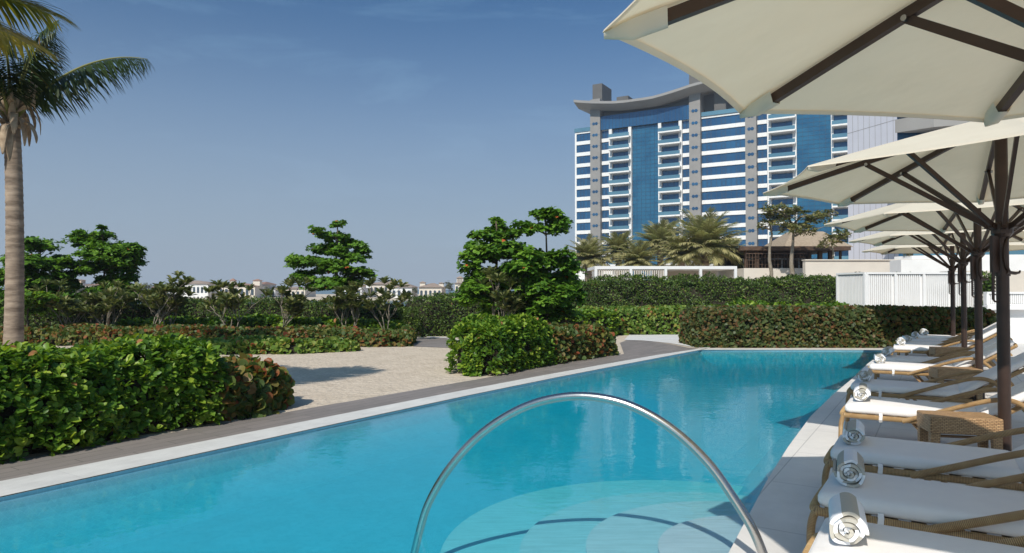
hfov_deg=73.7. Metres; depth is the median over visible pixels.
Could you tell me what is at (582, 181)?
window
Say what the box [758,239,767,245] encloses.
window
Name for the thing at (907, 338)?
rolled towel
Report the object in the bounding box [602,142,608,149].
window
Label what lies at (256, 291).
waterfront villa
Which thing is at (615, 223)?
window
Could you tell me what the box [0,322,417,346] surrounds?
sea grape hedge
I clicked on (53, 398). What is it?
leafy hedge
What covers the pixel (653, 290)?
tall hedge
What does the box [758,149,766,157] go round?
window
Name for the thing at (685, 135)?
window
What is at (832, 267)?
retaining wall
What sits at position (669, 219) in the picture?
window
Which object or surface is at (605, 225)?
window
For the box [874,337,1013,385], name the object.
sun lounger
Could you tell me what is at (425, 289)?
waterfront villa
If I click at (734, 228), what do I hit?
window
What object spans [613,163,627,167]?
window
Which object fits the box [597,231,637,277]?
date palm
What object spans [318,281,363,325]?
frangipani shrub
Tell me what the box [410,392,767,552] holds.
pool handrail
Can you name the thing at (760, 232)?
window
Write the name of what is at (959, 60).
parasol
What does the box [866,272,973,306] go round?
louvred screen
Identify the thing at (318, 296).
shore
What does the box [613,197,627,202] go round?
window
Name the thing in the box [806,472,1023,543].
sun lounger
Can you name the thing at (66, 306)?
frangipani shrub
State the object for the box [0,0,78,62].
coconut palm
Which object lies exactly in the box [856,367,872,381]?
rolled towel
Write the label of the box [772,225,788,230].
window
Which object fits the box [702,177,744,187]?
window
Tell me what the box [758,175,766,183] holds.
window
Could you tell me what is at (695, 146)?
apartment tower
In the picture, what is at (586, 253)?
date palm
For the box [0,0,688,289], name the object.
sky
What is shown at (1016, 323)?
garden wall
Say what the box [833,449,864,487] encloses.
rolled towel
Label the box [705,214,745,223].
window
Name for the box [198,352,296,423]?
sea grape bush
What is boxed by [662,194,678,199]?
window
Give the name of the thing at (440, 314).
tall hedge
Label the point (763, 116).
window
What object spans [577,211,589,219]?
window
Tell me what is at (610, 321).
leafy hedge
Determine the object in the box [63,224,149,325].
sea almond tree
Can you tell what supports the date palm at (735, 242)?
on the sand ground
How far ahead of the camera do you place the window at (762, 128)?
176.50 m
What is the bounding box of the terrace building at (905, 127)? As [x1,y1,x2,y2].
[894,117,1023,259]
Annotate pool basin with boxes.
[0,350,881,552]
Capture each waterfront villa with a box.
[85,284,141,296]
[169,281,217,297]
[219,279,262,297]
[262,282,277,296]
[269,287,279,296]
[280,286,315,296]
[345,284,371,296]
[370,281,391,296]
[391,283,417,297]
[419,281,445,296]
[455,276,462,289]
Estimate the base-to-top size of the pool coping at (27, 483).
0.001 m
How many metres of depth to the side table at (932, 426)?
6.08 m
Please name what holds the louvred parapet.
on the garden wall at (1016, 323)
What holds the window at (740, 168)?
in the apartment tower
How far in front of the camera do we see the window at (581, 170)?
201.47 m
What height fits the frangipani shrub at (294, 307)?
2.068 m
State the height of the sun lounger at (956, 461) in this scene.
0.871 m
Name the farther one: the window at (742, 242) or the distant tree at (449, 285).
the distant tree at (449, 285)
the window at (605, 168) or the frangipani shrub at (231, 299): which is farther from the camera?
the window at (605, 168)
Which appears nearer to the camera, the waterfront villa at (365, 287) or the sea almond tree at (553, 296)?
the sea almond tree at (553, 296)
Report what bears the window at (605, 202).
in the apartment tower
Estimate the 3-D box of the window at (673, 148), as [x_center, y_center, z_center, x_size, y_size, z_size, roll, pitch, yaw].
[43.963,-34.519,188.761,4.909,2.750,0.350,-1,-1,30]
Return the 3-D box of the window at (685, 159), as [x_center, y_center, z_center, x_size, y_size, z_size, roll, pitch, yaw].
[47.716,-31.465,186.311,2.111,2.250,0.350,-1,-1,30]
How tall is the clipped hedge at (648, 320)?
1.179 m
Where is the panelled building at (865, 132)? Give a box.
[847,115,898,258]
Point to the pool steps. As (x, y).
(647, 516)
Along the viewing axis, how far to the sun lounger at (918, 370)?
10.47 m
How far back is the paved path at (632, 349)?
8.26 m
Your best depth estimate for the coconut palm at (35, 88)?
12.72 m
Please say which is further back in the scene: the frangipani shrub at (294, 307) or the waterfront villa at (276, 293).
the waterfront villa at (276, 293)
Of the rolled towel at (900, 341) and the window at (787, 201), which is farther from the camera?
the window at (787, 201)
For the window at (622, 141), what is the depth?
196.08 m
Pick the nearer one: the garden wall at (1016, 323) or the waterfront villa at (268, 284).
the garden wall at (1016, 323)
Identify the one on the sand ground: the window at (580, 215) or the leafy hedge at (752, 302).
the leafy hedge at (752, 302)
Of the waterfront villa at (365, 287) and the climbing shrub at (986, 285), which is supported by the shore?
the waterfront villa at (365, 287)
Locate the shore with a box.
[135,294,452,300]
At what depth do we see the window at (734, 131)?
181.39 m
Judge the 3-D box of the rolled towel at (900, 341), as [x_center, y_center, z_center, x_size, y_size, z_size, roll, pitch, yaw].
[8.236,1.367,14.476,0.174,0.159,0.379,-1,-1,27]
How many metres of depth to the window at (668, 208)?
188.43 m
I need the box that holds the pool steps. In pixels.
[440,480,751,552]
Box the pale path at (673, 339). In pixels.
[624,335,709,347]
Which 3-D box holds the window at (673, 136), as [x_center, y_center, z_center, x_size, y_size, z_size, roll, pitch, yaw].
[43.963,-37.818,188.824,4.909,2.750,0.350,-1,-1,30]
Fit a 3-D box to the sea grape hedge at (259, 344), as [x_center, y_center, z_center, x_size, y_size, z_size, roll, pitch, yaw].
[-6.860,1.755,17.568,5.831,0.572,1.905,0,-1,-4]
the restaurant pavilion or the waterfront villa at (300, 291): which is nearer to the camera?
the restaurant pavilion
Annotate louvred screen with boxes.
[836,272,865,305]
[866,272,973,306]
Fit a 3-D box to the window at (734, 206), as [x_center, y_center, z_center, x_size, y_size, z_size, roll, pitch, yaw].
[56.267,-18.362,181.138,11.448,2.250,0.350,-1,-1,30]
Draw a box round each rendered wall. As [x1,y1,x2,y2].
[890,260,1023,271]
[941,271,1023,295]
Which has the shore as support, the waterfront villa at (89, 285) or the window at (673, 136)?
the waterfront villa at (89, 285)
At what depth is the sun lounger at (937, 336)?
17.27 m
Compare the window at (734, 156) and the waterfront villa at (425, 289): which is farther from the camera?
the waterfront villa at (425, 289)
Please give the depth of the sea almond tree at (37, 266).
22.26 m
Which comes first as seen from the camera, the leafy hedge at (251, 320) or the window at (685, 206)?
the leafy hedge at (251, 320)
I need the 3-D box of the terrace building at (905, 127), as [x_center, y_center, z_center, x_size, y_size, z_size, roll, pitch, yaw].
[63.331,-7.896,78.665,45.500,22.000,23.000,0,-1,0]
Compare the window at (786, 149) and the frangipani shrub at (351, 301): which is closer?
the frangipani shrub at (351, 301)
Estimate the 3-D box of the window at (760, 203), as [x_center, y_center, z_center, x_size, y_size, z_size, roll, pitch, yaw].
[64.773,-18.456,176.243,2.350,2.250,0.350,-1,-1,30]
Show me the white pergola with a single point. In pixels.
(661, 271)
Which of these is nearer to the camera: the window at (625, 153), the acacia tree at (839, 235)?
the acacia tree at (839, 235)
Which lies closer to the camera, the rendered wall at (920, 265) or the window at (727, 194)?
the rendered wall at (920, 265)
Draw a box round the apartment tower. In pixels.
[574,75,848,280]
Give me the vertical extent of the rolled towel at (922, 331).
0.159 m
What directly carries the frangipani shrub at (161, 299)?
on the sand ground
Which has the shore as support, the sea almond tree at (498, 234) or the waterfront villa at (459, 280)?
the waterfront villa at (459, 280)
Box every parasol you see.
[603,0,1023,126]
[763,117,1023,450]
[824,198,1023,400]
[849,229,1023,347]
[862,242,1023,335]
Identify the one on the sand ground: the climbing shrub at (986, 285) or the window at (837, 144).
the climbing shrub at (986, 285)
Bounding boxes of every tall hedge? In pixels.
[0,294,405,327]
[397,292,513,336]
[571,271,835,311]
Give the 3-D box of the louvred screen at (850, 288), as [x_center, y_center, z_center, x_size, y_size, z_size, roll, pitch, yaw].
[11.456,0.929,22.995,0.170,2.122,1.312,0,-1,-15]
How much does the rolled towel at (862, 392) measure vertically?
0.150 m
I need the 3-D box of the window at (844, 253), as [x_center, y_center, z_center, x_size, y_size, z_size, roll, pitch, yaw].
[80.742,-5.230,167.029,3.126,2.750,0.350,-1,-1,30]
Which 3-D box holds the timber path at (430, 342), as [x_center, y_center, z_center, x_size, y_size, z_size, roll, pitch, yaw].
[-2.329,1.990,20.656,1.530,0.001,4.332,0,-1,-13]
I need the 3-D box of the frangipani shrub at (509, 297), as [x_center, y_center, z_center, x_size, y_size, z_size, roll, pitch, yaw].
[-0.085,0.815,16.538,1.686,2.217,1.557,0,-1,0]
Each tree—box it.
[0,236,84,316]
[0,291,59,326]
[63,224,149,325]
[282,219,377,317]
[443,280,453,292]
[452,216,535,316]
[496,206,588,322]
[757,201,782,277]
[767,202,838,274]
[817,228,852,258]
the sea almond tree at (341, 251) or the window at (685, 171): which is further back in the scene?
the window at (685, 171)
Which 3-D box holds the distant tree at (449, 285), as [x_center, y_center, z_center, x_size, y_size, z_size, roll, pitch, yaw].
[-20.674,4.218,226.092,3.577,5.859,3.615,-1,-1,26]
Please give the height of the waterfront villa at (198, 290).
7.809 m
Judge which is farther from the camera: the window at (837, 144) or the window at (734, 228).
the window at (734, 228)
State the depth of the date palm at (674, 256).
49.47 m
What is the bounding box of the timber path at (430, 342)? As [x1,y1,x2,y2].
[413,337,457,347]
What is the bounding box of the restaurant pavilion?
[716,231,852,282]
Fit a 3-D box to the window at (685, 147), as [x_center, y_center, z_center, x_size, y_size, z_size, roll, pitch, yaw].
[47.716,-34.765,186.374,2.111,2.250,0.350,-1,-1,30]
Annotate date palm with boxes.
[567,233,615,280]
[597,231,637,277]
[613,238,661,273]
[633,218,683,265]
[658,231,705,265]
[659,206,750,268]
[709,233,744,265]
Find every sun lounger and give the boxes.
[802,517,1023,552]
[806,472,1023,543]
[821,427,1023,491]
[838,381,1023,437]
[845,352,1023,411]
[868,339,1017,386]
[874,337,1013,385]
[891,326,996,361]
[897,324,995,354]
[905,324,994,355]
[918,322,1012,355]
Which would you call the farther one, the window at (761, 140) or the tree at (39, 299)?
the window at (761, 140)
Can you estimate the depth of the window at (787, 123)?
174.40 m
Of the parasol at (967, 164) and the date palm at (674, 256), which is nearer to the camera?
the parasol at (967, 164)
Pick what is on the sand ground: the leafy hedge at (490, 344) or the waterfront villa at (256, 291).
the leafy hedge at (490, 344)
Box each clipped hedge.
[576,304,696,334]
[677,304,996,347]
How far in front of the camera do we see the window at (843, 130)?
167.55 m
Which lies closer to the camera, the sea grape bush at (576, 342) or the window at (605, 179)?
the sea grape bush at (576, 342)
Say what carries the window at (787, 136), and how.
in the apartment tower
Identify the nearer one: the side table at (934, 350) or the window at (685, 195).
the side table at (934, 350)
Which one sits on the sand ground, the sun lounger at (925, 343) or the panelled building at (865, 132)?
the panelled building at (865, 132)
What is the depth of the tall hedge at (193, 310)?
24.87 m
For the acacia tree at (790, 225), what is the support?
on the sand ground
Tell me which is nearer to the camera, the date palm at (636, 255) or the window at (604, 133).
the date palm at (636, 255)
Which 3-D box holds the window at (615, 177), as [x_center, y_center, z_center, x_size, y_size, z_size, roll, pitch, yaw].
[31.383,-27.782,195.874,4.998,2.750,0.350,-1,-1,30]
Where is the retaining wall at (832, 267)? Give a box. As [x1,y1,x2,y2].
[802,259,982,279]
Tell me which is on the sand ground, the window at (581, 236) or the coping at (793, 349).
the coping at (793, 349)
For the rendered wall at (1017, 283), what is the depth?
27.00 m
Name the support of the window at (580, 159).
in the apartment tower
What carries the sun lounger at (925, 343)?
on the stone terrace
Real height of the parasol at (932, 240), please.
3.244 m
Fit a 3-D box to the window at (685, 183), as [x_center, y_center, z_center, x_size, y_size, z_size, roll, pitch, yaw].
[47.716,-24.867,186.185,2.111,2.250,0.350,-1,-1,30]
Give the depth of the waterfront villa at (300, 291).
254.95 m
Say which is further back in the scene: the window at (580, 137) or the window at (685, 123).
the window at (580, 137)
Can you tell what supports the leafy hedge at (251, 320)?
on the sand ground
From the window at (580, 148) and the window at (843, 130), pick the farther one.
the window at (580, 148)
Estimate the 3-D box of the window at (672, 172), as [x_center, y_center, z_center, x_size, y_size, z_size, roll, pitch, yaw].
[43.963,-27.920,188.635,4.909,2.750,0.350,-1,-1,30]
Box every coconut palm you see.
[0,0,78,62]
[0,20,154,345]
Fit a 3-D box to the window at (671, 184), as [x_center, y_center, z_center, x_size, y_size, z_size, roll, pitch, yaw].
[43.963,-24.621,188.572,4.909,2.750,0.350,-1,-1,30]
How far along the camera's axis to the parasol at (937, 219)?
10.00 m
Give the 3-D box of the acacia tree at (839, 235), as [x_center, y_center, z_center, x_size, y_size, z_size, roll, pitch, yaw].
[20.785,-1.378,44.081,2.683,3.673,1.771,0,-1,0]
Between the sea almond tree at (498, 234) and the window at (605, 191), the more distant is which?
the window at (605, 191)
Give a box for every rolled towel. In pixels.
[828,492,868,544]
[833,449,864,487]
[842,419,864,444]
[853,383,870,400]
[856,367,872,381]
[874,353,885,362]
[882,346,894,355]
[896,337,905,344]
[902,335,911,341]
[911,331,918,337]
[919,328,928,334]
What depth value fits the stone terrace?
6.06 m
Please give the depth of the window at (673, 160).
188.66 m
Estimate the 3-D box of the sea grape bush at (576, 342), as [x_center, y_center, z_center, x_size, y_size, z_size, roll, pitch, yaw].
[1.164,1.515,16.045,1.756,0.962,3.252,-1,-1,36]
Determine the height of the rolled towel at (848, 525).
0.150 m
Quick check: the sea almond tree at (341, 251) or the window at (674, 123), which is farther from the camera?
the window at (674, 123)
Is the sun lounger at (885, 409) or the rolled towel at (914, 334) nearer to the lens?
the sun lounger at (885, 409)
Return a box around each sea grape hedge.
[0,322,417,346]
[136,334,360,354]
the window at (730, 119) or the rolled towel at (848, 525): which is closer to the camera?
the rolled towel at (848, 525)
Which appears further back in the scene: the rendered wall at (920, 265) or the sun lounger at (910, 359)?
the rendered wall at (920, 265)
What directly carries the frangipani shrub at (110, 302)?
on the sand ground
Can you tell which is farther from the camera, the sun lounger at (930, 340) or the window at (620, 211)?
the window at (620, 211)
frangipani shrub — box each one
[29,278,101,324]
[73,290,118,323]
[79,279,134,324]
[125,275,197,324]
[130,270,194,324]
[198,279,272,326]
[264,275,317,326]
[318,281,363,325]
[348,275,412,328]
[475,265,528,315]
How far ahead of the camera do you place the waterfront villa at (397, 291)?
227.97 m
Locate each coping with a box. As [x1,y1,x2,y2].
[0,348,704,495]
[703,348,882,349]
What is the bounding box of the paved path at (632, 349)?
[0,340,702,480]
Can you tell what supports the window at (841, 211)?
in the apartment tower
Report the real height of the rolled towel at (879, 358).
0.132 m
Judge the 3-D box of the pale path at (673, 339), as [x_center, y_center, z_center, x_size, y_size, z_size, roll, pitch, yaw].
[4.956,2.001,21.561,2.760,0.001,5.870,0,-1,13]
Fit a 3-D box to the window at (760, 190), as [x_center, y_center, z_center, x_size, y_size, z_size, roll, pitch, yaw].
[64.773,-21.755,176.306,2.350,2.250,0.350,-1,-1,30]
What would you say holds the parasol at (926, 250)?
on the stone terrace
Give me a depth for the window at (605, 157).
198.05 m
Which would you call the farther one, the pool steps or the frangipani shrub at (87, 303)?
the frangipani shrub at (87, 303)
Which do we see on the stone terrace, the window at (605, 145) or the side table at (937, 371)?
the side table at (937, 371)
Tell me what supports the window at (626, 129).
in the apartment tower
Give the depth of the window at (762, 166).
176.28 m
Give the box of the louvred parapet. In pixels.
[983,292,1023,305]
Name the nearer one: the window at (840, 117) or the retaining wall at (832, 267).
the retaining wall at (832, 267)
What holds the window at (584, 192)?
in the apartment tower
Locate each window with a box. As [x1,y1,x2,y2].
[577,133,589,141]
[577,144,589,152]
[577,155,589,163]
[577,166,589,174]
[577,178,589,185]
[577,189,589,196]
[577,200,589,207]
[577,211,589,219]
[577,223,589,230]
[577,234,589,241]
[602,131,608,138]
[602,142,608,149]
[602,153,608,160]
[602,165,608,172]
[602,176,608,183]
[602,187,608,194]
[602,199,608,206]
[602,210,608,217]
[602,222,608,229]
[613,128,627,133]
[613,140,627,144]
[613,151,627,156]
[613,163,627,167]
[613,174,627,179]
[613,186,627,190]
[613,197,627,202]
[613,209,627,214]
[613,220,628,225]
[662,122,678,127]
[662,134,678,139]
[662,146,678,151]
[662,158,678,163]
[662,170,678,175]
[662,182,678,187]
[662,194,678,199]
[662,206,678,211]
[663,218,678,223]
[683,121,688,128]
[683,133,688,140]
[683,145,688,152]
[683,157,688,164]
[683,169,688,176]
[683,181,688,188]
[683,193,688,201]
[683,205,688,213]
[702,114,744,126]
[702,126,744,138]
[702,139,744,150]
[702,151,744,163]
[702,164,744,175]
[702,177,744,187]
[702,189,745,199]
[702,202,745,212]
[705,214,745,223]
[720,227,745,235]
[738,240,745,246]
[757,114,766,119]
[757,124,766,132]
[758,136,766,145]
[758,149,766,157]
[758,162,766,170]
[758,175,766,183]
[758,188,767,196]
[758,200,767,207]
[758,213,767,221]
[758,226,767,234]
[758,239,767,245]
[771,121,791,127]
[772,134,792,139]
[772,147,792,152]
[772,160,792,165]
[772,173,792,178]
[772,199,792,204]
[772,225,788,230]
[834,115,846,119]
[834,128,846,133]
[834,141,846,147]
[834,209,847,214]
[835,251,848,255]
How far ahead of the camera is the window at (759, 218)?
176.28 m
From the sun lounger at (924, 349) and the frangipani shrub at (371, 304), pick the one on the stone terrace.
the sun lounger at (924, 349)
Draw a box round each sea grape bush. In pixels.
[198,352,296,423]
[547,321,618,363]
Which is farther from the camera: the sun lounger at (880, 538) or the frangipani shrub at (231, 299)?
the frangipani shrub at (231, 299)
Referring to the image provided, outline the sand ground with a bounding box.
[0,335,859,496]
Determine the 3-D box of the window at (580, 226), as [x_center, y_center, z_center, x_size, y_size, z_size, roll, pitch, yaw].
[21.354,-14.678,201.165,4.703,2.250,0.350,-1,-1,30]
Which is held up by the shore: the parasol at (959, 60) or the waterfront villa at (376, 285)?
the waterfront villa at (376, 285)
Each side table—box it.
[917,410,1003,449]
[929,346,968,356]
[929,366,982,400]
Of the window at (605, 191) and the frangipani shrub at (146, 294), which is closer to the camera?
the frangipani shrub at (146, 294)
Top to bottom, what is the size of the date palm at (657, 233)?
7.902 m
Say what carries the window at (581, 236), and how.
in the apartment tower
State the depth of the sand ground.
12.86 m
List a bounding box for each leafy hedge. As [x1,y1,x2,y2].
[0,333,232,464]
[110,313,405,329]
[443,310,557,376]
[544,308,620,335]
[701,298,849,306]
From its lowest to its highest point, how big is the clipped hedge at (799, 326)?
1.261 m
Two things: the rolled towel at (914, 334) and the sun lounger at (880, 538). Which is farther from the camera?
the rolled towel at (914, 334)
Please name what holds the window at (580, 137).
in the apartment tower
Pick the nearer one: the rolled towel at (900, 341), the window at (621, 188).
the rolled towel at (900, 341)
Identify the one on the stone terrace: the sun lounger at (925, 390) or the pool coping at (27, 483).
the sun lounger at (925, 390)
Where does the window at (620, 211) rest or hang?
in the apartment tower
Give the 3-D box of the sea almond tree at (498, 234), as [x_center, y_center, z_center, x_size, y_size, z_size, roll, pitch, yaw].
[-0.305,-0.087,17.533,2.642,3.009,2.223,1,-1,-37]
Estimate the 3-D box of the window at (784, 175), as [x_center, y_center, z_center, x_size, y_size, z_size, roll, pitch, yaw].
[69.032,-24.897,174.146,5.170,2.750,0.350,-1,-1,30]
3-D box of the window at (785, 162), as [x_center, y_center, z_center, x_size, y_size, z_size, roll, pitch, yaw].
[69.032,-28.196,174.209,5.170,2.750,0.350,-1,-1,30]
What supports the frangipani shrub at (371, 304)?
on the sand ground
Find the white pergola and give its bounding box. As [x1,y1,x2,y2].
[587,266,736,280]
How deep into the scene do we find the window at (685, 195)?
186.19 m
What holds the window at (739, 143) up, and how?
in the apartment tower
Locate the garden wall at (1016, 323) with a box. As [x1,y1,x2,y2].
[983,305,1023,341]
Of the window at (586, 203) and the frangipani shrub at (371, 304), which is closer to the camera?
the frangipani shrub at (371, 304)
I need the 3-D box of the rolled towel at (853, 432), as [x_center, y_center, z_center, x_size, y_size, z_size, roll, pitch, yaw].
[2.641,1.201,5.274,0.152,0.132,0.399,-1,-1,27]
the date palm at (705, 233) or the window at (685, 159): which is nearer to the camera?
the date palm at (705, 233)
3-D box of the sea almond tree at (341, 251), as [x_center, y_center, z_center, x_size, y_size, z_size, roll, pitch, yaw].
[-6.016,-0.120,22.675,2.687,3.543,2.521,1,-1,-41]
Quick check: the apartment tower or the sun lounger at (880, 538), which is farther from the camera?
the apartment tower
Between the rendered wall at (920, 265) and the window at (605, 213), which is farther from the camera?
the window at (605, 213)
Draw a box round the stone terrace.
[729,342,1023,552]
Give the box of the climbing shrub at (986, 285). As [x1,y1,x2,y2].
[982,271,995,297]
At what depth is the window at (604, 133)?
198.25 m
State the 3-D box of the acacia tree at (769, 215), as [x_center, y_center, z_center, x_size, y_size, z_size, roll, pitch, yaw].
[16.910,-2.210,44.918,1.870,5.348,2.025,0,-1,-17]
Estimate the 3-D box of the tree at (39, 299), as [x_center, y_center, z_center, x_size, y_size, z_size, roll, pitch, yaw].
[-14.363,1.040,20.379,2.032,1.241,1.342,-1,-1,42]
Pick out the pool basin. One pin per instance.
(363, 485)
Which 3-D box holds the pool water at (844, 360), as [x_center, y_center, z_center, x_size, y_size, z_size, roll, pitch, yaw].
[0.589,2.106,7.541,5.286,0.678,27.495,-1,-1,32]
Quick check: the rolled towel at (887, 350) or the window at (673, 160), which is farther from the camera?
the window at (673, 160)

